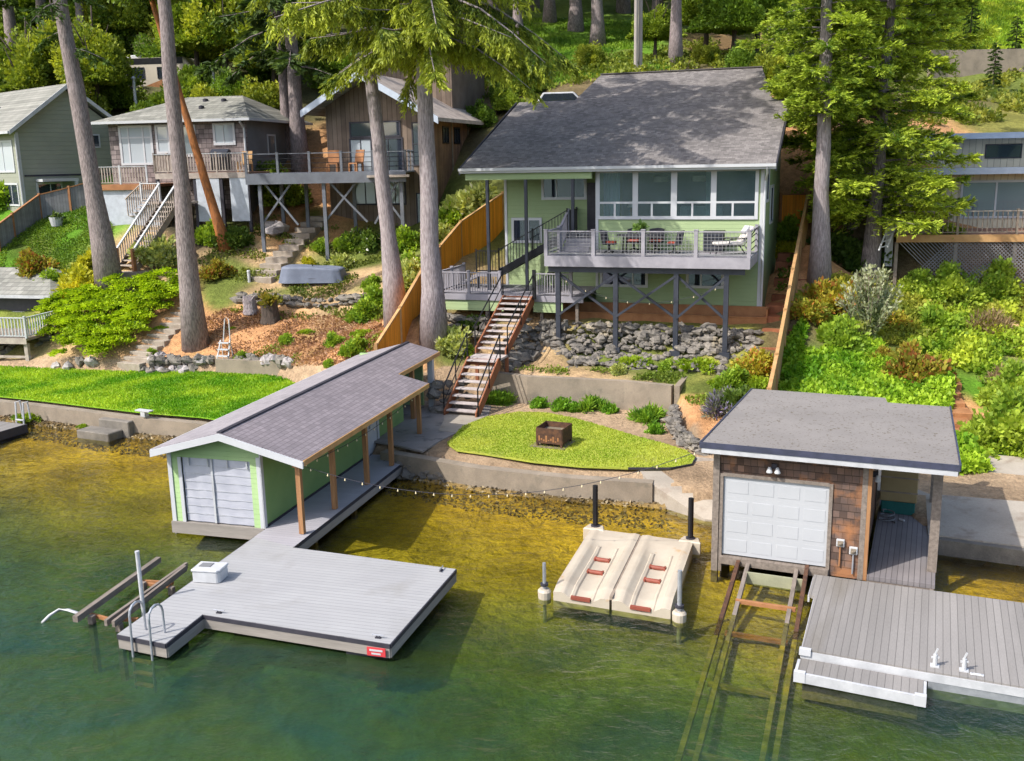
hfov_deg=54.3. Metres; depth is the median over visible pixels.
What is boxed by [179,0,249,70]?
broadleaf tree
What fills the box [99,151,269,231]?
wooden deck
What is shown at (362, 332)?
groundcover plant
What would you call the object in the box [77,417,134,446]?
water steps
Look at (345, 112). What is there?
house
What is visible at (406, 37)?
cedar tree
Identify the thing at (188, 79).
broadleaf tree
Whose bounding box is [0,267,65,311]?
roof
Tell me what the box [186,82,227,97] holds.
broadleaf tree
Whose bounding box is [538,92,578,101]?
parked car
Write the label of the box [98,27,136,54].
broadleaf tree
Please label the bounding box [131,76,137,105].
metal post
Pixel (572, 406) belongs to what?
garden shrub
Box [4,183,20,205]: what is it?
window
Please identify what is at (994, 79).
fir tree
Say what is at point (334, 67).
broadleaf tree
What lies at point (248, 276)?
marker post
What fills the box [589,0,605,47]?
fir tree
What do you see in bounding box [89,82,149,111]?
broadleaf tree
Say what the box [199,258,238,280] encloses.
garden shrub
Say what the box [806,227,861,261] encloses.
garden shrub
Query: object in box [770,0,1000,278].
fir tree
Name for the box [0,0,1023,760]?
terrain
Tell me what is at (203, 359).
rock
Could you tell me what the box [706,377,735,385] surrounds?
garden shrub
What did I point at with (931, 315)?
garden shrub
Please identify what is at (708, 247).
deck box
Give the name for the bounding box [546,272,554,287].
bar stool
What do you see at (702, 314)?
planter
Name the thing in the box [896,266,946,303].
garden shrub
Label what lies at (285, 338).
groundcover plant
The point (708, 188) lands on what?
curtain
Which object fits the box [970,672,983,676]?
dock plate
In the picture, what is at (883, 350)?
garden shrub
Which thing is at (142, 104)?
broadleaf tree
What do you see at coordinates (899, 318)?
garden shrub
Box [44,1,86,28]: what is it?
broadleaf tree
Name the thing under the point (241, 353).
groundcover plant
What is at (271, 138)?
window
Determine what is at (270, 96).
broadleaf tree
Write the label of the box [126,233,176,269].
garden shrub
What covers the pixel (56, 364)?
rock
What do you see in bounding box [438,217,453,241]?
garden shrub
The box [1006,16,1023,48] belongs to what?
fir tree
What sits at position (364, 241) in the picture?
garden shrub
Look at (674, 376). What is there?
weeds
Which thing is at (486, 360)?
wooden stair
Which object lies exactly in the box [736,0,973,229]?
fir tree
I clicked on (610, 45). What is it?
meadow grass
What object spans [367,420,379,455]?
side door
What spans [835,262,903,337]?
silver bush
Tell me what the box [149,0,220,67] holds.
broadleaf tree
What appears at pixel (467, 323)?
garden shrub
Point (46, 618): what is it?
curved pipe
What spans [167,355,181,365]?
rock
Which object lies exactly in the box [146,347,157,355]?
groundcover plant
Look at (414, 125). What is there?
window
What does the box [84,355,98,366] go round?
rock
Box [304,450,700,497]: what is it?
string lights
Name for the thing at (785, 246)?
garden shrub
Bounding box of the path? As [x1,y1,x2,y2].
[438,413,484,432]
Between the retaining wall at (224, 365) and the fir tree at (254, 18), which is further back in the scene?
the fir tree at (254, 18)
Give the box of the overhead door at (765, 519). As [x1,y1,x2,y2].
[722,476,829,566]
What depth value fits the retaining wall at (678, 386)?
35.65 m
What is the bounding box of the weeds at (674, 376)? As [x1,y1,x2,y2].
[514,364,765,405]
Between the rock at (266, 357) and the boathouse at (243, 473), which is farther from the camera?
the rock at (266, 357)
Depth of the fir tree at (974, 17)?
74.96 m
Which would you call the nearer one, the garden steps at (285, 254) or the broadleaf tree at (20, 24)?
the garden steps at (285, 254)
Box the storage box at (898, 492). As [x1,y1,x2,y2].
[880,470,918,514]
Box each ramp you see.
[538,524,700,627]
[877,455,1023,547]
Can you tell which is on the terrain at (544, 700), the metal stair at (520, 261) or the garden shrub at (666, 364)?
the garden shrub at (666, 364)
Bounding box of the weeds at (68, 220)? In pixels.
[0,206,112,310]
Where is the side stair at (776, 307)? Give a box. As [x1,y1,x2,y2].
[759,252,806,350]
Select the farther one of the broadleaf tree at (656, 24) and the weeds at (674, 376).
the broadleaf tree at (656, 24)
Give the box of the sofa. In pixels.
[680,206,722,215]
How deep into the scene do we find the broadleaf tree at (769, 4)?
68.61 m
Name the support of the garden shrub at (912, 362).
on the terrain at (544, 700)
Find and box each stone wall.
[0,335,54,354]
[229,291,366,307]
[383,460,447,482]
[426,377,473,412]
[447,313,498,338]
[494,318,541,372]
[525,318,763,363]
[566,358,676,373]
[660,404,709,455]
[679,362,726,374]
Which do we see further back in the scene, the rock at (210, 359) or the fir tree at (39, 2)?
the fir tree at (39, 2)
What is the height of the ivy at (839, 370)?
3.315 m
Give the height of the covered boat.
0.830 m
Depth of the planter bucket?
55.51 m
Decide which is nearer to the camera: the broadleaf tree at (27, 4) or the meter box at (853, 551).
the meter box at (853, 551)
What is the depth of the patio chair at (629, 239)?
40.40 m
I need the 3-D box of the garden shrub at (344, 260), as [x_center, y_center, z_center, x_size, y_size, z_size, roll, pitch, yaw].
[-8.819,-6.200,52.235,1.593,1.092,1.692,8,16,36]
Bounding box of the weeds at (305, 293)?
[198,214,399,319]
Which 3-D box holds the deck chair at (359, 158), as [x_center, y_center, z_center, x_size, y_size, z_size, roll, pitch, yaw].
[-8.467,-12.003,54.532,0.620,1.156,0.729,7,15,32]
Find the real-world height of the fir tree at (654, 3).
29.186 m
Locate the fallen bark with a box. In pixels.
[206,308,384,365]
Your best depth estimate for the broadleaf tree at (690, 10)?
69.25 m
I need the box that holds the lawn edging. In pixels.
[628,451,695,469]
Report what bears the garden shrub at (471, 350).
on the terrain at (544, 700)
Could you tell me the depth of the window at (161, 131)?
56.62 m
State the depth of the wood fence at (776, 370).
38.15 m
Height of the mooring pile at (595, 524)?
3.450 m
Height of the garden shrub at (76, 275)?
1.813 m
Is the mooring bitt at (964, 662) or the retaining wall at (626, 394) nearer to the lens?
the mooring bitt at (964, 662)
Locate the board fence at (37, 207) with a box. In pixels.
[0,183,85,251]
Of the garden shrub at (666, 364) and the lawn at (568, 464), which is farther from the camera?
the garden shrub at (666, 364)
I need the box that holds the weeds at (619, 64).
[482,36,786,98]
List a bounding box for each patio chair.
[599,230,616,252]
[627,228,640,249]
[648,228,664,251]
[668,230,684,253]
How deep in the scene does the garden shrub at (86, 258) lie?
51.55 m
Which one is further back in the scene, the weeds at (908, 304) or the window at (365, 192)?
the window at (365, 192)
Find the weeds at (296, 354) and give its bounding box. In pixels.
[230,305,382,362]
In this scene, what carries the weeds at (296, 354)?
on the terrain at (544, 700)
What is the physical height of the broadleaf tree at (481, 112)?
2.030 m
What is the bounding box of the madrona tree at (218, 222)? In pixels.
[107,0,230,251]
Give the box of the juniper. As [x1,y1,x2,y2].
[26,266,178,356]
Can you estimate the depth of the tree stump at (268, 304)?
46.74 m
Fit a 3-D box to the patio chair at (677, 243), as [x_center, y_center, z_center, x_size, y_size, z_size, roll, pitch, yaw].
[6.384,-5.399,38.902,0.659,0.909,0.619,3,13,19]
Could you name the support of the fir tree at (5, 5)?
on the terrain at (544, 700)
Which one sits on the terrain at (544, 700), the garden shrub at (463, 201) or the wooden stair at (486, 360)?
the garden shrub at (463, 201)
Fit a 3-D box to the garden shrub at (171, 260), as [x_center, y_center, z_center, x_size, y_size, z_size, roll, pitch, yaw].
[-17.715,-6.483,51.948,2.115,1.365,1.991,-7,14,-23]
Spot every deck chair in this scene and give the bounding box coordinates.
[326,150,339,171]
[348,150,364,171]
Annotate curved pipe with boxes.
[41,608,77,623]
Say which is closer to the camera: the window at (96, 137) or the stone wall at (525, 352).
the stone wall at (525, 352)
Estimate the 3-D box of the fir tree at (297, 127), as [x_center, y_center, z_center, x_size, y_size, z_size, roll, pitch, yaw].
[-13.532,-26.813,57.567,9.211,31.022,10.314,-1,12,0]
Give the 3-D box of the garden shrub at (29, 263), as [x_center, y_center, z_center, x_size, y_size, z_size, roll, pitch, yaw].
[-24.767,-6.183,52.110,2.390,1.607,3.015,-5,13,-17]
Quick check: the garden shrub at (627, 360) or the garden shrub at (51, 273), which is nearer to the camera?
the garden shrub at (627, 360)
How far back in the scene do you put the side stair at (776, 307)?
41.99 m
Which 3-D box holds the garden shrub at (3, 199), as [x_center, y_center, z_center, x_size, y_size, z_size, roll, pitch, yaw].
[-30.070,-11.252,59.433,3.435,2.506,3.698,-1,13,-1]
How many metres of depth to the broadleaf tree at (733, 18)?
65.92 m
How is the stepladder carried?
on the terrain at (544, 700)
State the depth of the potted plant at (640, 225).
39.25 m
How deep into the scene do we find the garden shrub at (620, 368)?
37.71 m
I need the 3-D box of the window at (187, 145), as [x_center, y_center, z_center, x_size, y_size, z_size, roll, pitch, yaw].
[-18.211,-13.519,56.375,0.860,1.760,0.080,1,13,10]
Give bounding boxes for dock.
[0,421,27,440]
[116,454,456,674]
[793,574,1023,718]
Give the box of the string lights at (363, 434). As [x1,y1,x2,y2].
[306,394,418,465]
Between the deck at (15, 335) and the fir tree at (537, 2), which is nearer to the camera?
the deck at (15, 335)
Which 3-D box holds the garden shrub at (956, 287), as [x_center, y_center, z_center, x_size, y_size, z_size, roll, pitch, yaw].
[18.800,-4.152,42.760,2.796,2.132,3.075,-12,16,-40]
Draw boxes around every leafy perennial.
[485,388,518,405]
[576,394,610,413]
[625,401,667,425]
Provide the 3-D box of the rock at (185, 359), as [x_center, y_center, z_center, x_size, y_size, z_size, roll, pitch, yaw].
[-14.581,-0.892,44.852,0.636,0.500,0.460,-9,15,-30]
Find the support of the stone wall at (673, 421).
on the terrain at (544, 700)
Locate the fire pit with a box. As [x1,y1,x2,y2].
[530,421,574,449]
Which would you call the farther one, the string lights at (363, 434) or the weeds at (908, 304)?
the weeds at (908, 304)
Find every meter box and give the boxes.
[836,538,844,565]
[849,546,857,573]
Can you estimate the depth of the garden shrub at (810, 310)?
38.26 m
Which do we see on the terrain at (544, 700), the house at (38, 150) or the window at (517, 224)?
the house at (38, 150)
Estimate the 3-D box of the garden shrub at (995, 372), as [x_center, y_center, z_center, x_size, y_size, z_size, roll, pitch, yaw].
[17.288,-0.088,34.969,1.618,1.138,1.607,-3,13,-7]
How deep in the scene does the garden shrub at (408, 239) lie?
51.97 m
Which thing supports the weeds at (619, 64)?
on the terrain at (544, 700)
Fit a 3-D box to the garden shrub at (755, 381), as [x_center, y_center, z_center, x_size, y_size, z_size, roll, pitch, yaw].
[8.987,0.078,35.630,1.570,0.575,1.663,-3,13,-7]
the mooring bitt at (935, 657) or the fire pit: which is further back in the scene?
the fire pit
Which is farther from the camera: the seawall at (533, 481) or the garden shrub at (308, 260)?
the garden shrub at (308, 260)
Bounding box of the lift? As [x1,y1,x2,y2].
[72,557,187,680]
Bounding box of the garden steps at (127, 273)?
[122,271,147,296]
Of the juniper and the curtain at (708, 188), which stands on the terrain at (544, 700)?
the juniper
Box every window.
[0,140,15,172]
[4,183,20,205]
[36,182,62,193]
[93,134,100,147]
[118,125,153,164]
[127,67,144,78]
[154,124,169,153]
[157,67,161,78]
[183,125,195,156]
[212,123,235,144]
[267,134,276,154]
[349,120,400,137]
[349,138,371,170]
[356,182,376,204]
[385,137,403,170]
[390,182,406,204]
[411,122,418,165]
[416,193,419,222]
[442,126,448,143]
[453,127,460,143]
[511,218,541,242]
[541,179,586,199]
[596,169,758,218]
[600,273,647,287]
[686,274,723,288]
[766,169,769,202]
[769,184,773,223]
[960,180,1023,218]
[984,144,1022,158]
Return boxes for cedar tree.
[247,0,411,327]
[264,0,583,350]
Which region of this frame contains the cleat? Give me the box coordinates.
[372,634,383,638]
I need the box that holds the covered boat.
[278,264,346,283]
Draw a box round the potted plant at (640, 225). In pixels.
[632,219,649,232]
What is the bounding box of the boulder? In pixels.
[265,220,289,236]
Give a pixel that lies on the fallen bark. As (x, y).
(376, 325)
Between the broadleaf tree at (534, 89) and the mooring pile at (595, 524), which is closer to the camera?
the mooring pile at (595, 524)
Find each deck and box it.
[0,311,59,360]
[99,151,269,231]
[243,149,414,260]
[442,262,595,326]
[543,207,758,359]
[884,209,1023,286]
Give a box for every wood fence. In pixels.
[374,191,503,350]
[767,186,810,389]
[778,192,811,226]
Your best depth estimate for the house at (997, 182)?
46.72 m
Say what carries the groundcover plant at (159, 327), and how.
on the terrain at (544, 700)
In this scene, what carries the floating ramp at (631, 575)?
on the lake water
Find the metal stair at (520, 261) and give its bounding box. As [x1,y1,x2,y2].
[454,208,570,287]
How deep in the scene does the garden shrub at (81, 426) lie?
38.10 m
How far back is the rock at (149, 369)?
44.49 m
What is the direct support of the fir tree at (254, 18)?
on the terrain at (544, 700)
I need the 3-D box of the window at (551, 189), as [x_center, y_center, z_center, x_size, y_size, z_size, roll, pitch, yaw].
[2.233,-8.337,43.011,2.020,1.090,0.080,3,13,19]
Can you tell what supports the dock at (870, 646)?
in the lake water
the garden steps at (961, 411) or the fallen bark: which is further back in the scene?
the fallen bark
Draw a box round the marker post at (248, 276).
[247,270,250,282]
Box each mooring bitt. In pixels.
[930,648,939,667]
[959,652,968,672]
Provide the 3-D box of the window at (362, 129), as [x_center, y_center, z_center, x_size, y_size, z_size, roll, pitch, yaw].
[-7.603,-13.921,55.380,3.080,0.880,0.080,2,13,16]
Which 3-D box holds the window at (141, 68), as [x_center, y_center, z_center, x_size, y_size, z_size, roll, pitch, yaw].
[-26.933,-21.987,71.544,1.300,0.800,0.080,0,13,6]
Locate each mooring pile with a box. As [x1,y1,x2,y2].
[540,562,547,622]
[591,485,599,527]
[675,570,683,644]
[686,497,694,539]
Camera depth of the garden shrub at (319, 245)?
53.79 m
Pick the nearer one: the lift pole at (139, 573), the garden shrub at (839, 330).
the lift pole at (139, 573)
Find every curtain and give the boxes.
[604,173,619,215]
[705,172,710,215]
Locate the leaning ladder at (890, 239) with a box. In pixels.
[878,222,896,250]
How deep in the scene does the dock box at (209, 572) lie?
23.00 m
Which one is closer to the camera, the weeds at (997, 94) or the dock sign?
the dock sign
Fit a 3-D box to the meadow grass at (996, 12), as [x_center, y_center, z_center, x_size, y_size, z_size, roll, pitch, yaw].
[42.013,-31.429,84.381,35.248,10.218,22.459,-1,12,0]
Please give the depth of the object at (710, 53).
66.47 m
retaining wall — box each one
[215,358,286,375]
[490,371,673,414]
[674,376,687,403]
[927,49,1023,77]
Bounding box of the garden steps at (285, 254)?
[251,216,329,283]
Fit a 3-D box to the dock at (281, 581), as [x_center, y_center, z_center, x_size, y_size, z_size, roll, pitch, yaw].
[-3.454,5.336,26.828,5.850,3.105,14.495,2,13,16]
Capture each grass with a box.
[486,16,670,97]
[817,0,1023,55]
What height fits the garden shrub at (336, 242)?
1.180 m
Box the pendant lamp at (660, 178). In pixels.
[654,176,667,181]
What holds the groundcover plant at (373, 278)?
on the terrain at (544, 700)
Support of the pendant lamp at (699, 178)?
hanging from the house at (638, 131)
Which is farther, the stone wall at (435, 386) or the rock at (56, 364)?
the rock at (56, 364)
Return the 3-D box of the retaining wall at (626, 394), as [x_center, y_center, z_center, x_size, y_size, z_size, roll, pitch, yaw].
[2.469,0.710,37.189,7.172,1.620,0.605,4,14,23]
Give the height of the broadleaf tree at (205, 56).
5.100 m
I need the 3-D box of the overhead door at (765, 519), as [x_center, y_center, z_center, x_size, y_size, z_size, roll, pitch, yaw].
[6.145,3.272,23.405,2.400,1.960,0.057,4,14,22]
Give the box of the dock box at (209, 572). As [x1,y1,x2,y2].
[191,561,227,583]
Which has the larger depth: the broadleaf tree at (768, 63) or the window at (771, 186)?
the broadleaf tree at (768, 63)
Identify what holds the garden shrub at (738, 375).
on the terrain at (544, 700)
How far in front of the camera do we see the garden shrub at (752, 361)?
36.35 m
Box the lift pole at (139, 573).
[135,550,148,665]
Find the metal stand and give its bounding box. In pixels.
[135,408,153,416]
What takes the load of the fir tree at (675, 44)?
on the terrain at (544, 700)
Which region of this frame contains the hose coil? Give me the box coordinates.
[878,509,904,522]
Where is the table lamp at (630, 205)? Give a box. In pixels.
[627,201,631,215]
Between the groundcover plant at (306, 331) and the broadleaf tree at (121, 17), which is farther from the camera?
the broadleaf tree at (121, 17)
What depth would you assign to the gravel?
29.77 m
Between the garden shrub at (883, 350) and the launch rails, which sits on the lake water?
the launch rails
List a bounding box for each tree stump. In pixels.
[243,295,258,314]
[257,290,283,324]
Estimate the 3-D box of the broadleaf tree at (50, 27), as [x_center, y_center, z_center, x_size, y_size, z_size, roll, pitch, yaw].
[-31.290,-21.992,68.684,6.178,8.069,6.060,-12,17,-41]
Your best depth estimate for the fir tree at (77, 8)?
73.55 m
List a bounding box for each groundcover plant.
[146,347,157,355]
[152,325,168,329]
[232,350,246,358]
[278,331,294,345]
[296,328,314,333]
[322,330,345,347]
[322,358,333,368]
[337,334,368,357]
[349,329,370,336]
[359,273,380,287]
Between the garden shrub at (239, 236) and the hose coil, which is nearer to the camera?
the hose coil
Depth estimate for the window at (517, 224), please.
43.95 m
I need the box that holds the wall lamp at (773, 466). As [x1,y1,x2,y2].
[766,463,780,474]
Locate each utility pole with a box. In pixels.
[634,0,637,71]
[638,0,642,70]
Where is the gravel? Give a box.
[0,414,672,531]
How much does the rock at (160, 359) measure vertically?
0.599 m
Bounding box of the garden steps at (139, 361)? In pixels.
[117,307,180,371]
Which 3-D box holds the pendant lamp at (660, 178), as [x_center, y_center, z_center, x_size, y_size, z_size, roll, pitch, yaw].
[6.170,-8.472,41.415,0.600,0.470,0.591,-1,12,0]
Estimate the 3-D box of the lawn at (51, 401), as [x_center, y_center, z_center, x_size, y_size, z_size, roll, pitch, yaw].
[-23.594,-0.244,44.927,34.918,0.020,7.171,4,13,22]
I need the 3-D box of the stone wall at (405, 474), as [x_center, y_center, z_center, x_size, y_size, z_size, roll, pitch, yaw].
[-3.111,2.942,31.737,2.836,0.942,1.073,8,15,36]
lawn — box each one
[0,367,290,419]
[447,412,693,469]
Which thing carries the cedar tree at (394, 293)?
on the terrain at (544, 700)
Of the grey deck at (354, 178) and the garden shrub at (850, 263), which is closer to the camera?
the garden shrub at (850, 263)
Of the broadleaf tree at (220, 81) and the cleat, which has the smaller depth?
the cleat
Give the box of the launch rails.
[675,560,808,760]
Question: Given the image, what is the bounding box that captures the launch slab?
[639,457,713,525]
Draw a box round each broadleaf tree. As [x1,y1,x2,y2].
[0,5,34,49]
[0,17,61,92]
[17,0,52,28]
[17,0,89,74]
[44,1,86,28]
[48,5,145,103]
[56,82,111,114]
[74,0,153,34]
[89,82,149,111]
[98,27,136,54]
[125,100,155,112]
[132,32,203,64]
[143,14,219,62]
[146,63,211,104]
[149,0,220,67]
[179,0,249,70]
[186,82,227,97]
[206,66,257,95]
[231,74,279,109]
[232,7,312,91]
[245,67,286,82]
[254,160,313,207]
[302,51,355,88]
[464,98,497,128]
[490,82,524,111]
[510,64,548,92]
[572,40,608,67]
[625,0,687,57]
[670,0,708,45]
[684,0,765,50]
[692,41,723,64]
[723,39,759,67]
[749,49,785,82]
[754,0,797,52]
[767,66,791,92]
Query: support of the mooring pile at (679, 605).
in the lake water
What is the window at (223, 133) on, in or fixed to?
in the house at (235, 124)
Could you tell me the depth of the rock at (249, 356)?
43.82 m
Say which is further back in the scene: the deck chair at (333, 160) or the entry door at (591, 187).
the deck chair at (333, 160)
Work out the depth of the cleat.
20.18 m
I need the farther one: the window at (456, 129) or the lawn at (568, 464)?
the window at (456, 129)
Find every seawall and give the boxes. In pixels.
[0,399,208,436]
[380,449,653,502]
[937,537,1023,569]
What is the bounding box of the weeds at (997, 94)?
[890,67,1023,124]
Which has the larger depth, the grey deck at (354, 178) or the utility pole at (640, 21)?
the utility pole at (640, 21)
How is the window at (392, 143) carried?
in the house at (345, 112)
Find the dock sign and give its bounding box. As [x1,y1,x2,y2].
[367,647,385,656]
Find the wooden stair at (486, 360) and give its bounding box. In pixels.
[443,270,535,416]
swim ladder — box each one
[14,400,30,423]
[128,600,165,692]
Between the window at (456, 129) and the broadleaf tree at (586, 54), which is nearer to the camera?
the window at (456, 129)
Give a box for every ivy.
[775,183,803,292]
[778,313,995,475]
[906,285,1023,460]
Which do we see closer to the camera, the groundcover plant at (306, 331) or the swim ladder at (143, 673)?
the swim ladder at (143, 673)
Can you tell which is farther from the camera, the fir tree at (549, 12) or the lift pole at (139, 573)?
the fir tree at (549, 12)
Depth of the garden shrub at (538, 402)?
37.08 m
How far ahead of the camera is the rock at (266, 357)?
43.48 m
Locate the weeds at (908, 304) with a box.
[779,270,1023,346]
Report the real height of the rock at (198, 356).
0.587 m
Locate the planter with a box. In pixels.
[561,302,768,324]
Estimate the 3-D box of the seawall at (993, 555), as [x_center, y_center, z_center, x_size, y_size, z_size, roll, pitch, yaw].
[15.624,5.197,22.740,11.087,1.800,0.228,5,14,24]
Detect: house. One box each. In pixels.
[0,84,111,211]
[91,96,312,213]
[300,52,485,226]
[458,66,791,307]
[900,132,1023,227]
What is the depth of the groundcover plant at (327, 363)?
41.39 m
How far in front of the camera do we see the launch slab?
28.25 m
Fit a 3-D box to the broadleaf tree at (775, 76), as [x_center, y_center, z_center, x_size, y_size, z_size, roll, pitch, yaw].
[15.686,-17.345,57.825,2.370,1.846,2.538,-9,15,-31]
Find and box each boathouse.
[149,341,439,539]
[699,388,961,590]
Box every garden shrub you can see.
[0,179,9,210]
[10,412,40,423]
[14,247,59,277]
[33,267,65,282]
[51,263,96,297]
[71,247,92,269]
[75,423,87,428]
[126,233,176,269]
[153,243,177,268]
[194,219,230,247]
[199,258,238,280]
[211,224,255,249]
[301,256,316,264]
[310,236,329,251]
[328,252,357,270]
[331,231,356,252]
[339,226,380,253]
[343,298,381,323]
[359,283,382,308]
[395,224,419,252]
[400,249,420,262]
[401,257,420,291]
[432,325,472,357]
[438,201,466,229]
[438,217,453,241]
[439,181,499,218]
[454,341,474,358]
[457,314,484,330]
[528,395,548,408]
[548,396,571,411]
[563,401,583,412]
[599,402,619,414]
[609,362,627,375]
[612,355,653,368]
[644,420,666,434]
[657,358,676,371]
[675,356,717,374]
[699,385,737,419]
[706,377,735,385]
[710,363,749,389]
[719,384,753,412]
[729,345,773,375]
[746,374,781,389]
[775,240,796,257]
[776,213,799,240]
[789,297,833,325]
[797,275,861,315]
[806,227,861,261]
[814,312,871,350]
[836,239,893,272]
[839,311,881,339]
[868,344,900,360]
[880,338,960,383]
[882,309,912,330]
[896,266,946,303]
[914,259,990,307]
[915,300,964,334]
[957,382,1023,453]
[965,308,1015,340]
[966,255,1023,301]
[972,357,1023,407]
[976,363,1018,384]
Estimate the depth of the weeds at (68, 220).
54.37 m
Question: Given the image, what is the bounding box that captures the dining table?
[617,234,663,253]
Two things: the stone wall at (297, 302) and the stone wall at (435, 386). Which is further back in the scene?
the stone wall at (297, 302)
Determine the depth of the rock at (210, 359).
44.58 m
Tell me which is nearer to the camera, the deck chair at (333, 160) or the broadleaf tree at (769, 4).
the deck chair at (333, 160)
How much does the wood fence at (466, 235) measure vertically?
7.507 m
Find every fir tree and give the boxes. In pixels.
[0,0,21,12]
[0,0,124,289]
[2,2,17,45]
[35,0,47,28]
[42,0,111,27]
[157,0,209,352]
[194,0,347,171]
[210,0,325,160]
[487,0,500,9]
[513,1,524,46]
[526,0,539,11]
[542,0,556,22]
[567,0,583,31]
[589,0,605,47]
[616,0,630,13]
[651,0,663,9]
[668,0,683,66]
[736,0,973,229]
[752,0,906,286]
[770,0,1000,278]
[961,5,982,49]
[981,42,1004,88]
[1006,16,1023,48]
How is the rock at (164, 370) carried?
on the terrain at (544, 700)
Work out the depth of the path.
35.42 m
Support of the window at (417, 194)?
in the house at (345, 112)
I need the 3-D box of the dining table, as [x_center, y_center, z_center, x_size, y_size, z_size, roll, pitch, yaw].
[5.051,-5.383,39.370,1.900,0.732,1.000,3,13,19]
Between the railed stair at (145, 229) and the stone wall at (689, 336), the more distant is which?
the railed stair at (145, 229)
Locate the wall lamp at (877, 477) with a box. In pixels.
[873,471,880,482]
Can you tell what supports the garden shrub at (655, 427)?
on the terrain at (544, 700)
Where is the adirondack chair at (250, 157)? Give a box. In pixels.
[237,151,252,171]
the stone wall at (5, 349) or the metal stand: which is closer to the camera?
the metal stand
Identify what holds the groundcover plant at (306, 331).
on the terrain at (544, 700)
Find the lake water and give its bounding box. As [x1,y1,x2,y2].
[0,423,1021,760]
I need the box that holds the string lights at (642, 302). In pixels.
[557,275,724,304]
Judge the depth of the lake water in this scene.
17.76 m
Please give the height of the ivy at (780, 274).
4.884 m
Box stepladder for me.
[216,317,232,358]
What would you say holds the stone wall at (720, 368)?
on the terrain at (544, 700)
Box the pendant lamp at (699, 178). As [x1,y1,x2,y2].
[692,172,705,181]
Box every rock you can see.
[50,361,59,368]
[62,360,72,369]
[75,356,84,367]
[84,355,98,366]
[145,366,156,373]
[148,355,156,366]
[154,351,166,356]
[155,354,166,366]
[159,367,169,372]
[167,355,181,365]
[168,365,177,371]
[177,365,188,373]
[181,355,192,365]
[188,363,198,371]
[192,353,203,364]
[196,356,206,364]
[205,354,214,364]
[245,352,256,359]
[262,353,273,365]
[275,354,285,367]
[281,356,293,368]
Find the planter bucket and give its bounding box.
[49,211,66,226]
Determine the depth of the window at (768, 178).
40.63 m
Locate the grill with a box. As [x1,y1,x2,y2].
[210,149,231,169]
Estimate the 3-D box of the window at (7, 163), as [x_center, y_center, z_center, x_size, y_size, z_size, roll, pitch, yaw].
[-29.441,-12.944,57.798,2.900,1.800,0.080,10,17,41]
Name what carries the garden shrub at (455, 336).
on the terrain at (544, 700)
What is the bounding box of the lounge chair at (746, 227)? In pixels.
[710,225,756,253]
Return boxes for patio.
[374,401,490,452]
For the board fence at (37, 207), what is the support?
on the terrain at (544, 700)
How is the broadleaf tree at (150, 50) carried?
on the terrain at (544, 700)
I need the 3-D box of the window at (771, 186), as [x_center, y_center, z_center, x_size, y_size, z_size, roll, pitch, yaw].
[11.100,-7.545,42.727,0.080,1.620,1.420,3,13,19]
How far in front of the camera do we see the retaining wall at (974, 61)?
72.20 m
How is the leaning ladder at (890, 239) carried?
attached to the wooden deck at (1014, 236)
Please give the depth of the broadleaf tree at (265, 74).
69.64 m
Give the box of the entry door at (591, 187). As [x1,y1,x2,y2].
[587,183,595,230]
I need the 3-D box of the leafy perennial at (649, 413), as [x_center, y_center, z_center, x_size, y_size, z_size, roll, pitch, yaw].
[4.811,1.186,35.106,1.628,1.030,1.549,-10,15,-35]
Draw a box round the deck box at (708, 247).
[703,230,724,250]
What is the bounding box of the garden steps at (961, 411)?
[952,381,972,430]
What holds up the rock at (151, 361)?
on the terrain at (544, 700)
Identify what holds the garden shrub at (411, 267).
on the terrain at (544, 700)
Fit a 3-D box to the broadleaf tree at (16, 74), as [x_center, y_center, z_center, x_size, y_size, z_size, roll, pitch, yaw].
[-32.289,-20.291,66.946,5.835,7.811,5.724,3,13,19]
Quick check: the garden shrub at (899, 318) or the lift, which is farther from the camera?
the garden shrub at (899, 318)
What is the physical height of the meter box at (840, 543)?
0.650 m
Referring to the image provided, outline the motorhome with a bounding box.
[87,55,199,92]
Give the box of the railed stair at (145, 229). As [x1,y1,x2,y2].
[116,182,197,271]
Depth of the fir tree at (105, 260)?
48.14 m
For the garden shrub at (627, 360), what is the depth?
38.09 m
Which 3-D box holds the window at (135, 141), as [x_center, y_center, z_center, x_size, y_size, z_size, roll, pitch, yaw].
[-21.410,-13.407,56.964,2.060,2.210,0.080,1,13,10]

